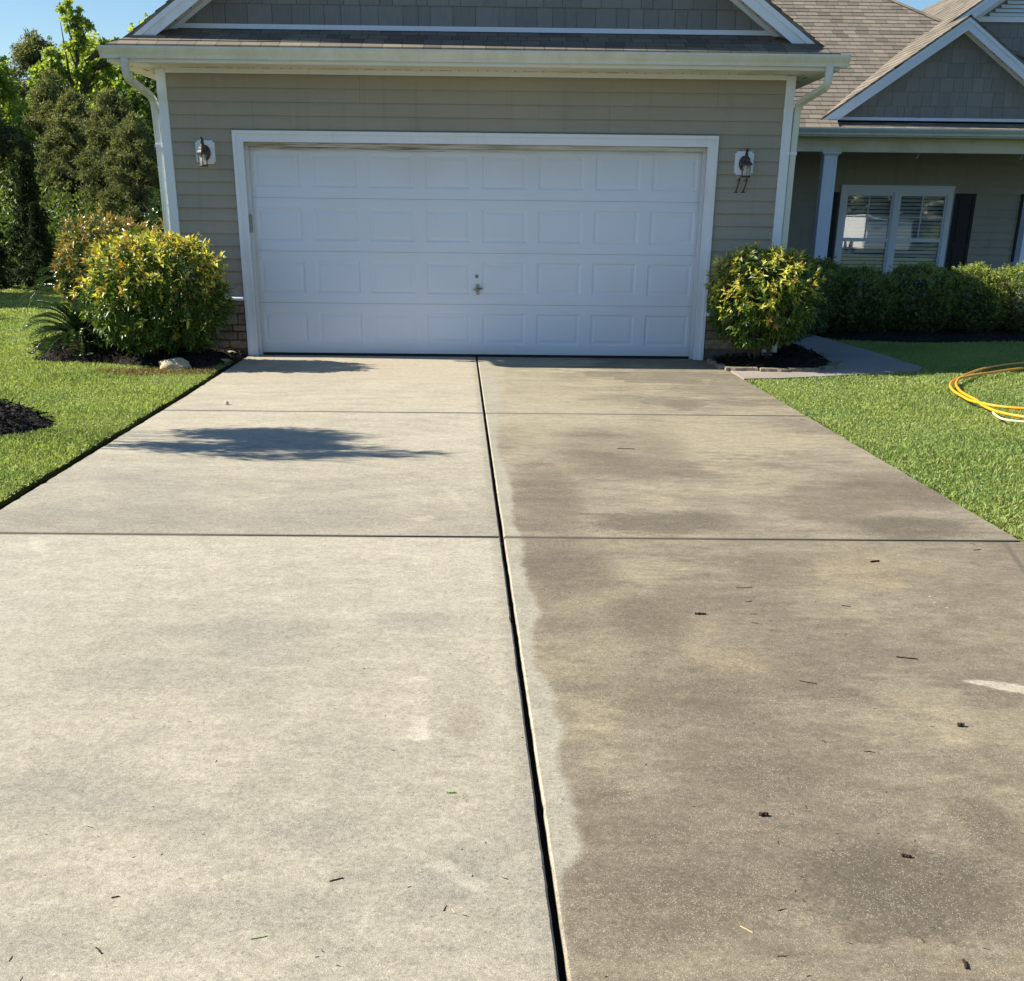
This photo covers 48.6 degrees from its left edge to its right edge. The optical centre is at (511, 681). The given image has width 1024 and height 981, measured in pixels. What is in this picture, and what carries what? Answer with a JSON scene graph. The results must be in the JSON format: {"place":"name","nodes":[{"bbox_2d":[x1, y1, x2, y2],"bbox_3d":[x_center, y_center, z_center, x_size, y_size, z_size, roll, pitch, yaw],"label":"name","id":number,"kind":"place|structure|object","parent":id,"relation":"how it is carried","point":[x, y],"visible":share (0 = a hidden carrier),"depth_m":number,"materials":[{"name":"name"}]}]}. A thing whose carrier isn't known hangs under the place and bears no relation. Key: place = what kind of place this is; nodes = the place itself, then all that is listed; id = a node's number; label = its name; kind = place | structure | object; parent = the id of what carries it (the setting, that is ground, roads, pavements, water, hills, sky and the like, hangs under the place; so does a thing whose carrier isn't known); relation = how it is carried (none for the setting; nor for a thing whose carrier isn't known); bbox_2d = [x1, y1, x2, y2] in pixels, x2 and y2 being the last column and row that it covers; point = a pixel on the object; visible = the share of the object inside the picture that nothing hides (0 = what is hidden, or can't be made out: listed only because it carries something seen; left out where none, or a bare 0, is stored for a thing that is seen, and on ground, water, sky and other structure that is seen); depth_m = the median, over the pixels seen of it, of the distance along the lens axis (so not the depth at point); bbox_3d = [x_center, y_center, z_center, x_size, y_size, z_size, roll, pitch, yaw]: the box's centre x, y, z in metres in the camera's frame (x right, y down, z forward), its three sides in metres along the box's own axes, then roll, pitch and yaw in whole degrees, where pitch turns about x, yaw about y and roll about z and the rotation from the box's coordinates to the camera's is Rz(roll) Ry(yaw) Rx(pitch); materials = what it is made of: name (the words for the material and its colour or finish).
{"place":"outdoors","nodes":[
{"label":"outdoors","id":0,"kind":"place"},
{"bbox_2d":[0,295,217,507],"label":"lawn ground","id":1,"kind":"structure","parent":0,"point":[52,473],"depth_m":8.19,"materials":[{"name":"green plant"}]},
{"bbox_2d":[0,262,12,291],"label":"cypress tree","id":2,"kind":"object","parent":1,"relation":"on","point":[5,284],"visible":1,"depth_m":21.07,"materials":[{"name":"green plant"}]},
{"bbox_2d":[0,231,20,283],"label":"cypress tree","id":3,"kind":"object","parent":1,"relation":"on","point":[3,250],"visible":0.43,"depth_m":22.47,"materials":[{"name":"green plant"}]},
{"bbox_2d":[3,152,64,288],"bbox_3d":[-9.276,-8.735,21.722,1.196,2.586,1.194,-8,24,-20],"label":"cypress tree","id":4,"kind":"object","parent":1,"relation":"on","point":[27,186],"visible":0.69,"depth_m":21.64,"materials":[{"name":"green plant"}]},
{"bbox_2d":[23,201,64,291],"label":"cypress tree","id":5,"kind":"object","parent":1,"relation":"on","point":[38,234],"visible":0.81,"depth_m":21.10,"materials":[{"name":"green plant"}]},
{"bbox_2d":[141,187,164,288],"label":"glossy shrub","id":6,"kind":"object","parent":1,"relation":"on","point":[153,216],"visible":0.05,"depth_m":15.92,"materials":[{"name":"green plant"}]},
{"bbox_2d":[0,0,940,144],"label":"sky","id":7,"kind":"structure","parent":0,"point":[111,18],"materials":[{"name":"blue"}]},
{"bbox_2d":[0,354,1023,980],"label":"driveway","id":8,"kind":"structure","parent":0,"point":[168,630],"depth_m":3.85,"materials":[{"name":"concrete"}]},
{"bbox_2d":[707,358,716,364],"bbox_3d":[2.200,-3.511,12.483,0.106,0.060,0.360,5,21,5],"label":"edging stone","id":9,"kind":"object","parent":8,"relation":"on","point":[711,361],"visible":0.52,"depth_m":12.35,"materials":[{"name":"grey stone"}]},
{"bbox_2d":[714,363,725,368],"bbox_3d":[2.224,-3.373,12.150,0.104,0.060,0.320,1,21,4],"label":"edging stone","id":10,"kind":"object","parent":8,"relation":"on","point":[719,366],"visible":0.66,"depth_m":12.00,"materials":[{"name":"grey stone"}]},
{"bbox_2d":[759,812,767,815],"bbox_3d":[0.682,0.358,3.075,0.028,0.010,0.016,-2,23,-6],"label":"bark strip","id":11,"kind":"object","parent":8,"relation":"on","point":[763,814],"visible":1,"depth_m":3.07,"materials":[{"name":"black wood"}]},
{"bbox_2d":[901,853,911,857],"bbox_3d":[1.002,0.441,2.884,0.028,0.008,0.012,10,24,22],"label":"bark strip","id":12,"kind":"object","parent":8,"relation":"on","point":[906,855],"visible":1,"depth_m":2.88,"materials":[{"name":"brown wood"}]},
{"bbox_2d":[896,656,917,659],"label":"twig","id":13,"kind":"object","parent":8,"relation":"on","point":[906,657],"visible":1,"depth_m":4.18,"materials":[{"name":"brown wood"}]},
{"bbox_2d":[962,959,967,968],"bbox_3d":[0.986,0.614,2.469,0.010,0.007,0.031,4,23,8],"label":"bark strip","id":14,"kind":"object","parent":8,"relation":"on","point":[965,964],"visible":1,"depth_m":2.47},
{"bbox_2d":[0,248,1023,541],"bbox_3d":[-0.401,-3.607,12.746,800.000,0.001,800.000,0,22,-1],"label":"lawn ground","id":15,"kind":"structure","parent":0,"point":[839,412],"depth_m":9.46,"materials":[{"name":"green plant"}]},
{"bbox_2d":[0,105,34,261],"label":"pine tree","id":16,"kind":"object","parent":15,"relation":"on","point":[6,147],"visible":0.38,"depth_m":31.59,"materials":[{"name":"green plant"}]},
{"bbox_2d":[0,55,40,203],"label":"broadleaf tree","id":17,"kind":"object","parent":15,"relation":"on","point":[15,109],"visible":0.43,"depth_m":35.55,"materials":[{"name":"green plant"}]},
{"bbox_2d":[0,404,51,434],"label":"mulch bed","id":18,"kind":"object","parent":15,"relation":"on","point":[23,427],"visible":0.44,"depth_m":8.24,"materials":[{"name":"black wood"}]},
{"bbox_2d":[0,396,54,433],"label":"mulch shreds","id":19,"kind":"object","parent":18,"relation":"on","point":[6,402],"visible":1,"depth_m":8.43,"materials":[{"name":"black wood"}]},
{"bbox_2d":[4,28,62,181],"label":"pine tree","id":20,"kind":"object","parent":15,"relation":"on","point":[26,54],"visible":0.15,"depth_m":42.83,"materials":[{"name":"green plant"}]},
{"bbox_2d":[7,67,100,244],"bbox_3d":[-12.878,-14.646,32.453,3.063,5.226,2.793,0,22,-1],"label":"pine tree","id":21,"kind":"object","parent":15,"relation":"on","point":[49,87],"visible":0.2,"depth_m":31.47,"materials":[{"name":"green plant"}]},
{"bbox_2d":[34,86,121,258],"bbox_3d":[-11.703,-13.703,30.993,2.458,4.599,2.696,18,28,37],"label":"pine tree","id":22,"kind":"object","parent":15,"relation":"on","point":[70,105],"visible":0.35,"depth_m":30.25,"materials":[{"name":"green plant"}]},
{"bbox_2d":[0,157,163,276],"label":"undergrowth","id":23,"kind":"object","parent":15,"relation":"on","point":[10,216],"visible":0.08,"depth_m":27.94,"materials":[{"name":"green plant"}]},
{"bbox_2d":[25,0,146,166],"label":"broadleaf tree","id":24,"kind":"object","parent":15,"relation":"on","point":[84,74],"visible":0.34,"depth_m":36.97,"materials":[{"name":"green plant"}]},
{"bbox_2d":[49,30,152,202],"bbox_3d":[-14.678,-19.323,40.870,4.154,7.398,4.566,5,23,11],"label":"broadleaf tree","id":25,"kind":"object","parent":15,"relation":"on","point":[93,43],"visible":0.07,"depth_m":39.24,"materials":[{"name":"green plant"}]},
{"bbox_2d":[0,375,217,509],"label":"edge soil","id":26,"kind":"structure","parent":15,"relation":"on","point":[20,496],"depth_m":7.75,"materials":[{"name":"black soil"}]},
{"bbox_2d":[69,85,156,251],"bbox_3d":[-10.230,-13.020,29.512,2.402,4.495,2.635,-12,26,-28],"label":"pine tree","id":27,"kind":"object","parent":15,"relation":"on","point":[111,105],"visible":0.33,"depth_m":28.74,"materials":[{"name":"green plant"}]},
{"bbox_2d":[94,110,162,250],"bbox_3d":[-9.142,-11.939,27.846,2.206,3.763,2.011,-11,25,-27],"label":"pine tree","id":28,"kind":"object","parent":15,"relation":"on","point":[133,129],"visible":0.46,"depth_m":27.26,"materials":[{"name":"green plant"}]},
{"bbox_2d":[110,12,153,169],"bbox_3d":[-12.395,-19.185,40.102,4.373,7.787,4.806,-18,29,-38],"label":"broadleaf tree","id":29,"kind":"object","parent":15,"relation":"on","point":[133,74],"visible":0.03,"depth_m":38.79,"materials":[{"name":"green plant"}]},
{"bbox_2d":[115,73,157,190],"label":"broadleaf tree","id":30,"kind":"object","parent":15,"relation":"on","point":[139,104],"visible":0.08,"depth_m":35.75,"materials":[{"name":"green plant"}]},
{"bbox_2d":[34,330,245,371],"bbox_3d":[-4.276,-4.000,13.387,2.660,0.207,4.305,0,22,-1],"label":"mulch bed","id":31,"kind":"object","parent":15,"relation":"on","point":[65,357],"visible":0.18,"depth_m":11.85,"materials":[{"name":"black wood"}]},
{"bbox_2d":[19,256,97,307],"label":"sago palm","id":32,"kind":"object","parent":31,"relation":"on","point":[48,286],"visible":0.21,"depth_m":13.98,"materials":[{"name":"green plant"}]},
{"bbox_2d":[22,297,124,355],"bbox_3d":[-4.615,-3.778,12.094,1.097,0.578,1.112,0,22,-1],"label":"sago palm","id":33,"kind":"object","parent":31,"relation":"on","point":[76,330],"visible":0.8,"depth_m":11.92,"materials":[{"name":"green plant"}]},
{"bbox_2d":[49,202,158,322],"bbox_3d":[-4.896,-4.960,13.748,1.352,1.583,1.345,0,22,-1],"label":"photinia shrub","id":34,"kind":"object","parent":31,"relation":"on","point":[101,227],"visible":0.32,"depth_m":13.44,"materials":[{"name":"green plant"}]},
{"bbox_2d":[30,321,244,367],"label":"mulch shreds","id":35,"kind":"object","parent":31,"relation":"on","point":[100,355],"visible":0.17,"depth_m":11.90,"materials":[{"name":"black wood"}]},
{"bbox_2d":[68,226,237,356],"bbox_3d":[-3.650,-3.958,11.660,1.624,1.354,1.226,0,22,-1],"label":"cleyera shrub","id":36,"kind":"object","parent":31,"relation":"on","point":[131,292],"visible":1,"depth_m":11.39,"materials":[{"name":"green plant"}]},
{"bbox_2d":[150,217,171,312],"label":"photinia shrub","id":37,"kind":"object","parent":31,"relation":"on","point":[157,228],"visible":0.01,"depth_m":14.25,"materials":[{"name":"green plant"}]},
{"bbox_2d":[158,358,191,369],"bbox_3d":[-3.408,-3.219,11.489,0.350,0.127,0.207,0,22,-1],"label":"rock","id":38,"kind":"object","parent":31,"relation":"on","point":[178,363],"visible":0.62,"depth_m":11.42,"materials":[{"name":"stone"}]},
{"bbox_2d":[97,0,1023,359],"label":"house","id":39,"kind":"structure","parent":15,"relation":"on","point":[515,178],"depth_m":12.19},
{"bbox_2d":[195,137,215,166],"bbox_3d":[-3.211,-5.515,11.809,0.196,0.279,0.229,0,22,-1],"label":"wall lantern","id":40,"kind":"object","parent":39,"relation":"attached to","point":[205,152],"depth_m":11.85,"materials":[{"name":"brown metal"}]},
{"bbox_2d":[249,142,702,358],"bbox_3d":[-0.390,-4.670,12.383,4.840,2.167,0.118,0,22,-1],"label":"garage door","id":41,"kind":"structure","parent":39,"relation":"in","point":[360,251],"depth_m":12.37,"materials":[{"name":"paint"}]},
{"bbox_2d":[734,178,747,192],"bbox_3d":[2.428,-5.270,12.047,0.141,0.143,0.013,0,22,-1],"label":"house number","id":42,"kind":"object","parent":39,"relation":"attached to","point":[738,184],"visible":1,"depth_m":12.05,"materials":[{"name":"black metal"}]},
{"bbox_2d":[734,148,753,177],"bbox_3d":[2.448,-5.436,11.889,0.196,0.279,0.229,0,22,-1],"label":"wall lantern","id":43,"kind":"object","parent":39,"relation":"attached to","point":[743,162],"depth_m":11.93,"materials":[{"name":"brown metal"}]},
{"bbox_2d":[833,185,955,285],"bbox_3d":[6.911,-8.142,20.725,2.050,1.692,0.220,0,22,-1],"label":"window","id":44,"kind":"structure","parent":39,"relation":"in","point":[883,226],"depth_m":20.64,"materials":[{"name":"clear glass"}]},
{"bbox_2d":[713,342,827,368],"bbox_3d":[2.860,-3.845,13.259,1.330,0.166,2.940,0,22,-1],"label":"mulch bed","id":45,"kind":"object","parent":15,"relation":"on","point":[753,363],"visible":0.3,"depth_m":12.16,"materials":[{"name":"black wood"}]},
{"bbox_2d":[703,239,826,359],"bbox_3d":[2.654,-3.985,11.978,1.311,1.290,1.157,0,22,-1],"label":"cleyera shrub","id":46,"kind":"object","parent":45,"relation":"on","point":[788,295],"visible":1,"depth_m":11.78,"materials":[{"name":"green plant"}]},
{"bbox_2d":[782,254,837,346],"bbox_3d":[3.279,-4.418,13.226,0.983,1.153,1.251,0,22,-1],"label":"azalea shrub","id":47,"kind":"object","parent":45,"relation":"on","point":[828,296],"visible":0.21,"depth_m":12.95,"materials":[{"name":"green plant"}]},
{"bbox_2d":[731,331,921,381],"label":"walkway","id":48,"kind":"structure","parent":15,"relation":"on","point":[857,360],"depth_m":12.52,"materials":[{"name":"concrete"}]},
{"bbox_2d":[724,366,758,371],"bbox_3d":[2.407,-3.269,11.903,0.340,0.060,0.112,1,25,0],"label":"edging stone","id":49,"kind":"object","parent":48,"relation":"on","point":[729,368],"visible":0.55,"depth_m":11.86,"materials":[{"name":"beige stone"}]},
{"bbox_2d":[759,367,788,371],"bbox_3d":[2.737,-3.244,11.850,0.300,0.060,0.112,3,23,2],"label":"edging stone","id":50,"kind":"object","parent":48,"relation":"on","point":[762,369],"visible":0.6,"depth_m":11.81,"materials":[{"name":"beige stone"}]},
{"bbox_2d":[787,367,819,371],"bbox_3d":[3.057,-3.260,11.900,0.340,0.060,0.109,-1,24,-7],"label":"edging stone","id":51,"kind":"object","parent":48,"relation":"on","point":[792,369],"visible":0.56,"depth_m":11.85,"materials":[{"name":"grey stone"}]},
{"bbox_2d":[818,364,839,369],"bbox_3d":[3.385,-3.350,12.126,0.300,0.060,0.110,-20,28,-39],"label":"edging stone","id":52,"kind":"object","parent":48,"relation":"on","point":[830,366],"visible":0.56,"depth_m":12.09,"materials":[{"name":"grey stone"}]},
{"bbox_2d":[832,360,842,365],"bbox_3d":[3.564,-3.471,12.423,0.109,0.060,0.340,7,23,20],"label":"edging stone","id":53,"kind":"object","parent":48,"relation":"on","point":[840,362],"visible":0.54,"depth_m":12.37,"materials":[{"name":"grey stone"}]},
{"bbox_2d":[805,313,1023,343],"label":"mulch bed","id":54,"kind":"object","parent":15,"relation":"on","point":[932,337],"visible":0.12,"depth_m":15.16,"materials":[{"name":"black wood"}]},
{"bbox_2d":[791,256,853,321],"bbox_3d":[4.512,-5.802,16.830,1.105,0.986,1.199,0,22,-1],"label":"azalea shrub","id":55,"kind":"object","parent":54,"relation":"on","point":[830,264],"visible":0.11,"depth_m":16.54,"materials":[{"name":"green plant"}]},
{"bbox_2d":[812,262,903,333],"bbox_3d":[4.740,-5.286,15.591,1.264,0.985,1.349,0,22,-1],"label":"azalea shrub","id":56,"kind":"object","parent":54,"relation":"on","point":[850,320],"visible":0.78,"depth_m":15.31,"materials":[{"name":"green plant"}]},
{"bbox_2d":[872,260,962,332],"bbox_3d":[5.552,-5.316,15.678,1.252,0.990,1.345,0,22,-1],"label":"azalea shrub","id":57,"kind":"object","parent":54,"relation":"on","point":[924,319],"visible":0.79,"depth_m":15.37,"materials":[{"name":"green plant"}]},
{"bbox_2d":[925,261,1013,332],"bbox_3d":[6.343,-5.290,15.657,1.214,0.976,1.418,0,22,-1],"label":"azalea shrub","id":58,"kind":"object","parent":54,"relation":"on","point":[969,284],"visible":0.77,"depth_m":15.42,"materials":[{"name":"green plant"}]},
{"bbox_2d":[975,259,1023,332],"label":"azalea shrub","id":59,"kind":"object","parent":54,"relation":"on","point":[1013,287],"visible":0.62,"depth_m":15.56,"materials":[{"name":"green plant"}]},
{"bbox_2d":[949,362,1023,417],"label":"garden hose","id":60,"kind":"object","parent":15,"relation":"on","point":[970,398],"visible":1,"depth_m":10.28,"materials":[{"name":"yellow rubber"}]},
{"bbox_2d":[992,411,1023,422],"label":"thin hose","id":61,"kind":"object","parent":15,"relation":"on","point":[1005,419],"visible":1,"depth_m":8.92,"materials":[{"name":"white plastic"}]},
{"bbox_2d":[476,360,1021,980],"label":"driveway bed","id":62,"kind":"object","parent":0,"point":[546,866],"depth_m":3.51,"materials":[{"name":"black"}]}
]}

